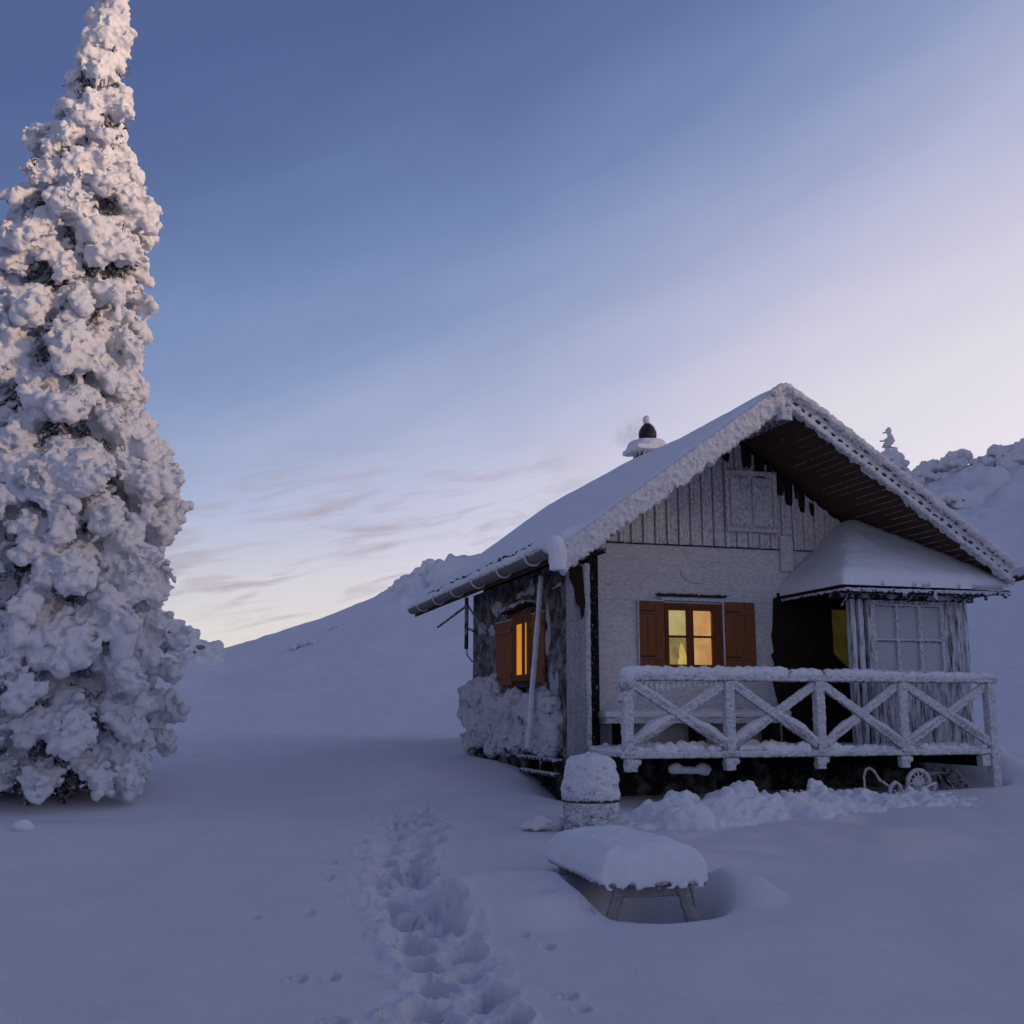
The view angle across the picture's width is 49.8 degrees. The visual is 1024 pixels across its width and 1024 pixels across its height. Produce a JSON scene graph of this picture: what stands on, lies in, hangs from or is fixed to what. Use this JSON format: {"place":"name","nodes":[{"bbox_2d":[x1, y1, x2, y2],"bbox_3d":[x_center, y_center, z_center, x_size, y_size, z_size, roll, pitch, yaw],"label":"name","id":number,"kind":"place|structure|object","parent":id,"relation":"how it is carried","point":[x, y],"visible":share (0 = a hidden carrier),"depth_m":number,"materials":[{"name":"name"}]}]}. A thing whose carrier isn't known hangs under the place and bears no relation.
{"place":"outdoors","nodes":[
{"label":"outdoors","id":0,"kind":"place"},
{"bbox_2d":[0,462,1023,1023],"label":"ground","id":1,"kind":"structure","parent":0,"point":[328,828],"depth_m":8.41,"materials":[{"name":"white snow"}]},
{"bbox_2d":[13,819,33,830],"bbox_3d":[-4.532,2.917,10.243,0.190,0.128,0.132,0,-10,0],"label":"snow lump","id":2,"kind":"object","parent":1,"relation":"on","point":[23,825],"visible":0.99,"depth_m":10.20,"materials":[{"name":"white snow"}]},
{"bbox_2d":[0,0,194,805],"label":"spruce tree","id":3,"kind":"object","parent":1,"relation":"on","point":[95,507],"visible":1,"depth_m":13.22,"materials":[{"name":"white plant"}]},
{"bbox_2d":[158,619,224,667],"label":"snowy bush","id":4,"kind":"object","parent":1,"relation":"on","point":[197,652],"visible":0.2,"depth_m":43.08,"materials":[{"name":"white snow"}]},
{"bbox_2d":[200,639,224,656],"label":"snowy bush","id":5,"kind":"object","parent":1,"relation":"on","point":[216,646],"visible":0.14,"depth_m":44.86,"materials":[{"name":"white snow"}]},
{"bbox_2d":[289,639,320,649],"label":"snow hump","id":6,"kind":"object","parent":1,"relation":"on","point":[298,645],"visible":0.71,"depth_m":44.89,"materials":[{"name":"white snow"}]},
{"bbox_2d":[325,624,340,629],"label":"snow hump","id":7,"kind":"object","parent":1,"relation":"on","point":[329,628],"visible":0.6,"depth_m":47.20,"materials":[{"name":"white snow"}]},
{"bbox_2d":[387,567,427,591],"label":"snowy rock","id":8,"kind":"object","parent":1,"relation":"on","point":[402,579],"visible":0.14,"depth_m":58.49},
{"bbox_2d":[421,558,434,573],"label":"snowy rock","id":9,"kind":"object","parent":1,"relation":"on","point":[426,565],"visible":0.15,"depth_m":59.87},
{"bbox_2d":[520,813,563,831],"bbox_3d":[0.299,2.983,10.593,0.438,0.178,0.194,2,-11,-14],"label":"snow lump","id":10,"kind":"object","parent":1,"relation":"on","point":[543,822],"visible":0.98,"depth_m":10.53,"materials":[{"name":"white snow"}]},
{"bbox_2d":[561,752,620,829],"bbox_3d":[0.753,2.724,10.585,0.574,0.827,0.562,0,-10,0],"label":"barrel","id":11,"kind":"object","parent":1,"relation":"on","point":[590,793],"visible":0.81,"depth_m":10.39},
{"bbox_2d":[545,825,707,922],"bbox_3d":[0.800,2.786,8.353,0.843,0.705,1.511,3,-11,-15],"label":"picnic table","id":12,"kind":"object","parent":1,"relation":"on","point":[623,862],"visible":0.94,"depth_m":7.83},
{"bbox_2d":[407,383,1023,800],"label":"log cabin","id":13,"kind":"object","parent":1,"relation":"on","point":[823,575],"visible":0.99,"depth_m":13.59,"materials":[{"name":"wood"}]},
{"bbox_2d":[507,610,532,688],"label":"window","id":14,"kind":"structure","parent":13,"relation":"in","point":[521,630],"depth_m":14.74,"materials":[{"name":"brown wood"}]},
{"bbox_2d":[525,575,542,748],"bbox_3d":[0.271,1.834,13.545,0.078,2.105,0.354,8,-13,-36],"label":"pole","id":15,"kind":"object","parent":13,"relation":"attached to","point":[534,666],"visible":1,"depth_m":13.51,"materials":[{"name":"grey wood"}]},
{"bbox_2d":[637,600,725,667],"bbox_3d":[2.103,1.522,13.786,1.187,0.861,0.123,3,-11,-16],"label":"window","id":16,"kind":"structure","parent":13,"relation":"in","point":[694,633],"depth_m":13.83,"materials":[{"name":"brown wood"}]},
{"bbox_2d":[668,762,711,775],"bbox_3d":[1.977,2.858,12.273,0.517,0.150,0.126,3,-11,-16],"label":"log","id":17,"kind":"object","parent":13,"relation":"attached to","point":[704,769],"visible":1,"depth_m":12.25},
{"bbox_2d":[598,708,791,744],"bbox_3d":[2.195,2.606,13.380,2.461,0.464,0.502,3,-11,-16],"label":"bench","id":18,"kind":"object","parent":13,"relation":"on","point":[771,730],"visible":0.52,"depth_m":13.20,"materials":[{"name":"white wood"}]},
{"bbox_2d":[797,600,852,742],"bbox_3d":[4.078,2.055,14.201,0.780,1.840,0.099,3,-11,-16],"label":"door","id":19,"kind":"structure","parent":13,"relation":"in","point":[822,625],"depth_m":14.24,"materials":[{"name":"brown wood"}]},
{"bbox_2d":[872,603,946,672],"bbox_3d":[4.831,1.543,13.466,1.021,0.849,0.082,3,-11,-16],"label":"window","id":20,"kind":"structure","parent":13,"relation":"in","point":[907,637],"depth_m":13.46,"materials":[{"name":"white glass"}]},
{"bbox_2d":[618,778,977,830],"bbox_3d":[3.069,3.223,11.634,4.459,0.803,1.427,3,-11,-16],"label":"snow heap","id":21,"kind":"object","parent":1,"relation":"on","point":[738,803],"visible":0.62,"depth_m":11.22,"materials":[{"name":"white snow"}]},
{"bbox_2d":[880,427,909,472],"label":"spruce tree","id":22,"kind":"object","parent":1,"relation":"on","point":[894,455],"visible":0.52,"depth_m":54.69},
{"bbox_2d":[863,767,936,793],"bbox_3d":[4.478,3.130,12.716,0.880,0.379,0.171,2,-10,-11],"label":"tricycle","id":23,"kind":"object","parent":1,"relation":"on","point":[918,781],"visible":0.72,"depth_m":12.76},
{"bbox_2d":[905,472,924,483],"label":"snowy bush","id":24,"kind":"object","parent":1,"relation":"on","point":[920,480],"visible":0.17,"depth_m":53.06,"materials":[{"name":"white snow"}]},
{"bbox_2d":[911,470,939,480],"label":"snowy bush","id":25,"kind":"object","parent":1,"relation":"on","point":[929,475],"visible":0.42,"depth_m":54.95,"materials":[{"name":"white snow"}]},
{"bbox_2d":[912,459,947,478],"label":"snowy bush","id":26,"kind":"object","parent":1,"relation":"on","point":[934,466],"visible":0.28,"depth_m":56.33,"materials":[{"name":"white snow"}]},
{"bbox_2d":[920,766,953,789],"bbox_3d":[5.157,3.248,13.271,0.561,0.373,0.103,3,-11,-16],"label":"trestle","id":27,"kind":"object","parent":1,"relation":"on","point":[940,774],"visible":0.56,"depth_m":13.26,"materials":[{"name":"grey wood"}]},
{"bbox_2d":[931,765,954,789],"bbox_3d":[5.254,3.272,13.382,0.074,0.396,0.338,8,-13,-36],"label":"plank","id":28,"kind":"object","parent":1,"relation":"on","point":[937,769],"visible":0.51,"depth_m":13.38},
{"bbox_2d":[936,492,970,509],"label":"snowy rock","id":29,"kind":"object","parent":1,"relation":"on","point":[953,502],"visible":0.45,"depth_m":46.94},
{"bbox_2d":[941,764,973,788],"bbox_3d":[5.443,3.284,13.436,0.428,0.441,0.072,-8,-13,38],"label":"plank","id":30,"kind":"object","parent":1,"relation":"on","point":[957,779],"visible":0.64,"depth_m":13.45,"materials":[{"name":"grey wood"}]},
{"bbox_2d":[938,448,980,470],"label":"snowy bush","id":31,"kind":"object","parent":1,"relation":"on","point":[960,459],"visible":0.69,"depth_m":56.23,"materials":[{"name":"white snow"}]},
{"bbox_2d":[947,455,995,472],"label":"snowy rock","id":32,"kind":"object","parent":1,"relation":"on","point":[986,460],"visible":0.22,"depth_m":55.47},
{"bbox_2d":[986,444,1020,467],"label":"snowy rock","id":33,"kind":"object","parent":1,"relation":"on","point":[1000,454],"visible":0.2,"depth_m":55.40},
{"bbox_2d":[1008,438,1023,464],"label":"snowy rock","id":34,"kind":"object","parent":1,"relation":"on","point":[1016,452],"visible":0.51,"depth_m":54.85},
{"bbox_2d":[0,0,1023,647],"label":"sky","id":35,"kind":"structure","parent":0,"point":[425,273],"materials":[{"name":"blue"}]}
]}

